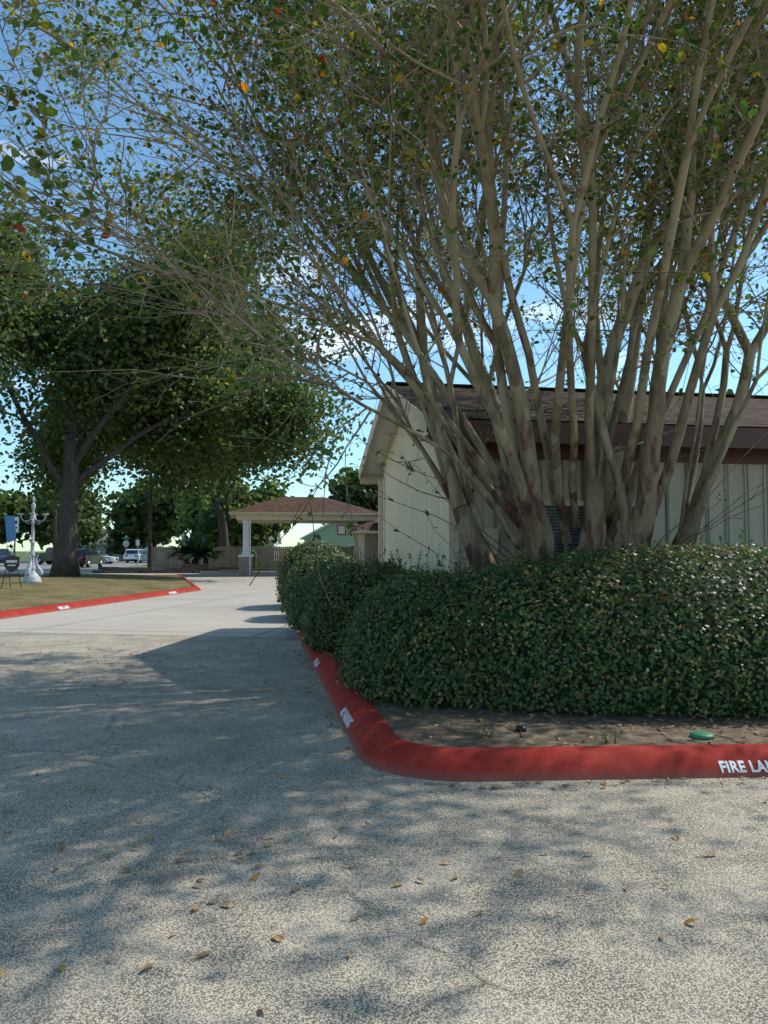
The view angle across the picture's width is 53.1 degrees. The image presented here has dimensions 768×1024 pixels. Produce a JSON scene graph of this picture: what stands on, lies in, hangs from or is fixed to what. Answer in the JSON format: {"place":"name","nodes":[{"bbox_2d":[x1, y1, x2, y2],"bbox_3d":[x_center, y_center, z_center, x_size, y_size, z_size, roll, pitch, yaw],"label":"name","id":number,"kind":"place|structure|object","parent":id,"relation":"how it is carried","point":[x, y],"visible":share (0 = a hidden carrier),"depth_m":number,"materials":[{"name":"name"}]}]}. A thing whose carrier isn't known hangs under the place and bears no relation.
{"place":"outdoors","nodes":[
{"label":"outdoors","id":0,"kind":"place"},
{"bbox_2d":[0,561,51,566],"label":"lot","id":1,"kind":"structure","parent":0,"point":[23,563],"depth_m":91.04,"materials":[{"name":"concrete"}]},
{"bbox_2d":[0,549,12,562],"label":"blue suv","id":2,"kind":"object","parent":1,"relation":"on","point":[3,553],"visible":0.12,"depth_m":76.22,"materials":[{"name":"blue paint"}]},
{"bbox_2d":[14,517,19,552],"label":"business sign pole","id":3,"kind":"object","parent":1,"relation":"on","point":[17,519],"visible":0.44,"depth_m":75.87,"materials":[{"name":"grey metal"}]},
{"bbox_2d":[0,481,35,547],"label":"tree","id":4,"kind":"object","parent":1,"relation":"on","point":[15,502],"visible":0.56,"depth_m":99.72,"materials":[{"name":"green plant"}]},
{"bbox_2d":[19,475,111,549],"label":"tree","id":5,"kind":"object","parent":1,"relation":"on","point":[87,533],"visible":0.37,"depth_m":100.58,"materials":[{"name":"green plant"}]},
{"bbox_2d":[0,567,159,569],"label":"road","id":6,"kind":"structure","parent":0,"point":[49,568],"depth_m":65.12,"materials":[{"name":"grey asphalt"}]},
{"bbox_2d":[78,548,104,567],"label":"pickup truck","id":7,"kind":"object","parent":6,"relation":"on","point":[88,557],"visible":0.73,"depth_m":68.70,"materials":[{"name":"black paint"}]},
{"bbox_2d":[136,539,139,566],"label":"parking sign","id":8,"kind":"object","parent":6,"relation":"on","point":[137,542],"visible":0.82,"depth_m":66.40,"materials":[{"name":"grey metal"}]},
{"bbox_2d":[147,464,151,566],"bbox_3d":[-18.608,-1.408,61.151,0.333,12.001,2.402,-1,-3,11],"label":"utility pole","id":9,"kind":"object","parent":6,"relation":"on","point":[149,531],"visible":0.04,"depth_m":60.92,"materials":[{"name":"brown wood"}]},
{"bbox_2d":[0,574,192,610],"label":"lawn island","id":10,"kind":"structure","parent":0,"point":[49,590],"depth_m":26.22,"materials":[{"name":"green plant"}]},
{"bbox_2d":[1,515,21,587],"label":"yard sign flag","id":11,"kind":"object","parent":10,"relation":"on","point":[11,563],"visible":1,"depth_m":24.17,"materials":[{"name":"blue metal"}]},
{"bbox_2d":[17,496,48,582],"bbox_3d":[-12.800,0.991,27.986,0.818,3.192,0.812,-1,-3,25],"label":"ornate lamp post","id":12,"kind":"object","parent":10,"relation":"on","point":[31,574],"visible":0.98,"depth_m":27.91,"materials":[{"name":"white metal"}]},
{"bbox_2d":[9,587,174,607],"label":"lawn leaves","id":13,"kind":"object","parent":10,"relation":"on","point":[81,597],"visible":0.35,"depth_m":22.14,"materials":[{"name":"plant"}]},
{"bbox_2d":[0,570,199,575],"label":"sidewalk","id":14,"kind":"structure","parent":0,"point":[48,572],"depth_m":50.92,"materials":[{"name":"concrete"}]},
{"bbox_2d":[92,564,238,572],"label":"planter railroad ties","id":15,"kind":"object","parent":14,"relation":"on","point":[191,568],"visible":0.83,"depth_m":51.45,"materials":[{"name":"brown wood"}]},
{"bbox_2d":[78,529,164,559],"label":"house","id":16,"kind":"structure","parent":0,"point":[99,547],"depth_m":123.92,"materials":[{"name":"white paint"}]},
{"bbox_2d":[11,551,282,566],"bbox_3d":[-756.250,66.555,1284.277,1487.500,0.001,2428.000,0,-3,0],"label":"ground","id":17,"kind":"structure","parent":0,"point":[23,555],"depth_m":250.06,"materials":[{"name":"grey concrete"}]},
{"bbox_2d":[178,471,262,535],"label":"tree","id":18,"kind":"object","parent":17,"relation":"on","point":[191,512],"visible":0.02,"depth_m":100.93,"materials":[{"name":"green plant"}]},
{"bbox_2d":[200,532,281,560],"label":"house","id":19,"kind":"structure","parent":17,"relation":"on","point":[271,544],"depth_m":114.75,"materials":[{"name":"white paint"}]},
{"bbox_2d":[188,475,294,546],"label":"tree","id":20,"kind":"object","parent":17,"relation":"on","point":[209,528],"depth_m":83.17,"materials":[{"name":"green plant"}]},
{"bbox_2d":[19,555,282,566],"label":"road","id":21,"kind":"structure","parent":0,"point":[123,564],"depth_m":84.17,"materials":[{"name":"grey asphalt"}]},
{"bbox_2d":[35,547,52,564],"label":"pickup truck","id":22,"kind":"object","parent":21,"relation":"on","point":[47,556],"visible":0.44,"depth_m":83.16,"materials":[{"name":"grey paint"}]},
{"bbox_2d":[52,494,56,561],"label":"utility pole","id":23,"kind":"object","parent":21,"relation":"on","point":[54,531],"visible":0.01,"depth_m":73.39,"materials":[{"name":"brown wood"}]},
{"bbox_2d":[97,551,118,563],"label":"white sedan car","id":24,"kind":"object","parent":21,"relation":"on","point":[110,559],"visible":0.43,"depth_m":87.12,"materials":[{"name":"white paint"}]},
{"bbox_2d":[122,536,129,563],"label":"street sign","id":25,"kind":"object","parent":21,"relation":"on","point":[125,543],"visible":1,"depth_m":89.90,"materials":[{"name":"grey metal"}]},
{"bbox_2d":[123,549,147,562],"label":"white suv","id":26,"kind":"object","parent":21,"relation":"on","point":[130,555],"visible":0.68,"depth_m":94.66,"materials":[{"name":"white paint"}]},
{"bbox_2d":[99,472,189,560],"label":"tree","id":27,"kind":"object","parent":21,"relation":"on","point":[130,519],"depth_m":114.90,"materials":[{"name":"green plant"}]},
{"bbox_2d":[0,167,372,576],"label":"tree","id":28,"kind":"object","parent":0,"point":[42,330],"depth_m":36.82,"materials":[{"name":"green plant"}]},
{"bbox_2d":[107,276,369,546],"bbox_3d":[-11.925,-7.038,58.611,21.956,23.054,25.505,0,-3,0],"label":"oak","id":29,"kind":"object","parent":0,"point":[171,485],"depth_m":58.89,"materials":[{"name":"green plant"}]},
{"bbox_2d":[0,571,767,1023],"bbox_3d":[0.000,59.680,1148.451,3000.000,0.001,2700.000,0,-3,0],"label":"ground","id":30,"kind":"structure","parent":0,"point":[564,929],"depth_m":3.61,"materials":[{"name":"grey concrete"}]},
{"bbox_2d":[0,575,200,618],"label":"curb island","id":31,"kind":"structure","parent":30,"relation":"on","point":[6,614],"depth_m":20.89,"materials":[{"name":"red paint"}]},
{"bbox_2d":[0,574,298,637],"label":"concrete drive","id":32,"kind":"structure","parent":30,"relation":"on","point":[227,605],"depth_m":17.81,"materials":[{"name":"grey concrete"}]},
{"bbox_2d":[80,570,279,573],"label":"kerb","id":33,"kind":"structure","parent":32,"relation":"on","point":[213,572],"depth_m":50.06,"materials":[{"name":"concrete"}]},
{"bbox_2d":[229,497,377,575],"bbox_3d":[-5.169,1.509,49.068,9.150,4.950,6.400,0,-3,-9],"label":"porte cochere","id":34,"kind":"object","parent":32,"relation":"on","point":[284,510],"visible":0.97,"depth_m":46.61,"materials":[{"name":"brick"}]},
{"bbox_2d":[345,519,382,566],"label":"building","id":35,"kind":"structure","parent":32,"relation":"on","point":[366,537],"depth_m":44.53,"materials":[{"name":"brick"}]},
{"bbox_2d":[714,388,733,393],"bbox_3d":[20.983,-1.780,46.971,10.719,11.385,11.417,0,-3,0],"label":"tree","id":36,"kind":"object","parent":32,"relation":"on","point":[729,391],"depth_m":44.33,"materials":[{"name":"green plant"}]},
{"bbox_2d":[0,0,767,602],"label":"crepe myrtle","id":37,"kind":"object","parent":30,"relation":"on","point":[612,486],"depth_m":8.11,"materials":[{"name":"brown plant"}]},
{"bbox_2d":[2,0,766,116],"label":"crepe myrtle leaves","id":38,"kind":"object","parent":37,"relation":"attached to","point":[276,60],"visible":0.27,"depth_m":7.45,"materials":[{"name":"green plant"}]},
{"bbox_2d":[8,0,767,535],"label":"crepe myrtle seed pods","id":39,"kind":"object","parent":37,"relation":"attached to","point":[332,176],"visible":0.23,"depth_m":7.99,"materials":[{"name":"brown plant"}]},
{"bbox_2d":[0,637,767,1009],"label":"pavement leaves","id":40,"kind":"object","parent":30,"relation":"on","point":[254,877],"visible":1,"depth_m":3.77,"materials":[{"name":"brown plant"}]},
{"bbox_2d":[282,621,764,791],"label":"gutter leaves","id":41,"kind":"object","parent":30,"relation":"on","point":[528,781],"visible":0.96,"depth_m":4.98,"materials":[{"name":"brown plant"}]},
{"bbox_2d":[283,604,767,781],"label":"bed curb","id":42,"kind":"object","parent":30,"relation":"on","point":[377,742],"visible":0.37,"depth_m":5.16,"materials":[{"name":"red paint"}]},
{"bbox_2d":[340,708,352,727],"bbox_3d":[-0.325,1.776,6.651,0.056,0.064,0.575,0,-3,-9],"label":"curb lettering","id":43,"kind":"object","parent":42,"relation":"on","point":[346,716],"visible":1,"depth_m":6.62,"materials":[{"name":"white paint"}]},
{"bbox_2d":[718,760,767,772],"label":"curb lettering","id":44,"kind":"object","parent":42,"relation":"on","point":[760,764],"visible":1,"depth_m":5.12,"materials":[{"name":"white paint"}]},
{"bbox_2d":[335,653,767,747],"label":"soil bed","id":45,"kind":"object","parent":30,"relation":"on","point":[392,714],"depth_m":5.95,"materials":[{"name":"brown soil"}]},
{"bbox_2d":[285,567,328,630],"bbox_3d":[-0.743,1.529,14.046,2.078,1.107,2.356,0,-3,0],"label":"shrub","id":46,"kind":"object","parent":45,"relation":"on","point":[293,598],"depth_m":13.37,"materials":[{"name":"green plant"}]},
{"bbox_2d":[275,539,345,602],"bbox_3d":[-1.861,1.584,20.739,2.139,1.696,2.666,0,-3,0],"label":"shrub","id":47,"kind":"object","parent":45,"relation":"on","point":[286,560],"depth_m":20.08,"materials":[{"name":"green plant"}]},
{"bbox_2d":[275,550,363,614],"bbox_3d":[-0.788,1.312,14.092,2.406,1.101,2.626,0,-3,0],"label":"shrub leaves","id":48,"kind":"object","parent":45,"relation":"on","point":[299,582],"visible":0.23,"depth_m":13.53,"materials":[{"name":"green plant"}]},
{"bbox_2d":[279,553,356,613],"bbox_3d":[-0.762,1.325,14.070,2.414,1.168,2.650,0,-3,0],"label":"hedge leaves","id":49,"kind":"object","parent":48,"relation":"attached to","point":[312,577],"visible":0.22,"depth_m":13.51,"materials":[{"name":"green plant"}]},
{"bbox_2d":[290,547,419,633],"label":"shrub leaves","id":50,"kind":"object","parent":45,"relation":"on","point":[363,570],"visible":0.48,"depth_m":10.90,"materials":[{"name":"green plant"}]},
{"bbox_2d":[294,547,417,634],"bbox_3d":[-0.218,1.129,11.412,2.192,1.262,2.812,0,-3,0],"label":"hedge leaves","id":51,"kind":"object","parent":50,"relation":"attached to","point":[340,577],"visible":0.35,"depth_m":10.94,"materials":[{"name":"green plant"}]},
{"bbox_2d":[300,558,412,653],"bbox_3d":[-0.250,1.312,11.351,1.981,1.269,2.554,0,-3,0],"label":"shrub","id":52,"kind":"object","parent":45,"relation":"on","point":[310,605],"depth_m":10.50,"materials":[{"name":"green plant"}]},
{"bbox_2d":[421,699,615,743],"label":"bed weeds","id":53,"kind":"object","parent":45,"relation":"on","point":[492,732],"visible":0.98,"depth_m":5.65,"materials":[{"name":"green plant"}]},
{"bbox_2d":[516,725,526,731],"bbox_3d":[1.050,1.657,5.874,0.080,0.035,0.076,0,-3,0],"label":"sprinkler head","id":54,"kind":"object","parent":45,"relation":"on","point":[521,728],"visible":1,"depth_m":5.85},
{"bbox_2d":[321,521,767,720],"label":"hedge","id":55,"kind":"object","parent":45,"relation":"on","point":[474,602],"depth_m":6.73,"materials":[{"name":"green plant"}]},
{"bbox_2d":[437,543,767,613],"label":"hedge leaves","id":56,"kind":"object","parent":55,"relation":"on","point":[617,585],"visible":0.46,"depth_m":7.22,"materials":[{"name":"green plant"}]},
{"bbox_2d":[401,706,759,745],"bbox_3d":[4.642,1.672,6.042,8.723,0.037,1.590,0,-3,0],"label":"bed leaves","id":57,"kind":"object","parent":45,"relation":"on","point":[649,737],"visible":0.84,"depth_m":5.97,"materials":[{"name":"brown plant"}]},
{"bbox_2d":[412,709,767,746],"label":"bed twigs","id":58,"kind":"object","parent":45,"relation":"on","point":[577,719],"visible":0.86,"depth_m":5.78,"materials":[{"name":"brown wood"}]},
{"bbox_2d":[690,731,714,739],"bbox_3d":[2.350,1.648,5.674,0.170,0.032,0.166,0,-3,0],"label":"valve box lid","id":59,"kind":"object","parent":45,"relation":"on","point":[698,734],"visible":0.97,"depth_m":5.63,"materials":[{"name":"green plastic"}]},
{"bbox_2d":[360,415,767,578],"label":"building wing walls","id":60,"kind":"structure","parent":30,"relation":"on","point":[746,473],"depth_m":10.96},
{"bbox_2d":[359,381,767,478],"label":"roof fascia","id":61,"kind":"structure","parent":60,"relation":"on","point":[755,414],"depth_m":12.22,"materials":[{"name":"brown wood"}]},
{"bbox_2d":[0,0,767,550],"label":"sky","id":62,"kind":"structure","parent":0,"point":[530,291],"materials":[{"name":"blue"}]},
{"label":"ground","id":63,"kind":"structure","parent":0,"visible":0},
{"bbox_2d":[151,546,353,570],"bbox_3d":[-9.738,3.506,57.950,15.615,1.860,0.114,0,-3,0],"label":"wooden fence","id":64,"kind":"object","parent":63,"relation":"on","point":[230,559],"visible":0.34,"depth_m":57.90,"materials":[{"name":"brown wood"}]},
{"bbox_2d":[300,524,356,546],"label":"green cottage","id":65,"kind":"structure","parent":63,"relation":"on","point":[335,534],"depth_m":77.96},
{"bbox_2d":[321,463,382,524],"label":"tree","id":66,"kind":"object","parent":63,"relation":"on","point":[356,499],"visible":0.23,"depth_m":94.48,"materials":[{"name":"green plant"}]},
{"label":"planter soil","id":67,"kind":"structure","parent":0,"visible":0},
{"bbox_2d":[165,528,225,563],"bbox_3d":[-13.207,2.709,53.941,4.527,3.124,3.344,0,-3,0],"label":"shrub","id":68,"kind":"object","parent":67,"relation":"on","point":[196,547],"visible":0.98,"depth_m":53.52,"materials":[{"name":"green plant"}]},
{"bbox_2d":[249,549,257,568],"bbox_3d":[-9.592,3.353,54.912,1.092,1.510,1.092,0,-3,0],"label":"clipped shrub","id":69,"kind":"object","parent":67,"relation":"on","point":[254,553],"depth_m":54.57,"materials":[{"name":"green plant"}]}
]}

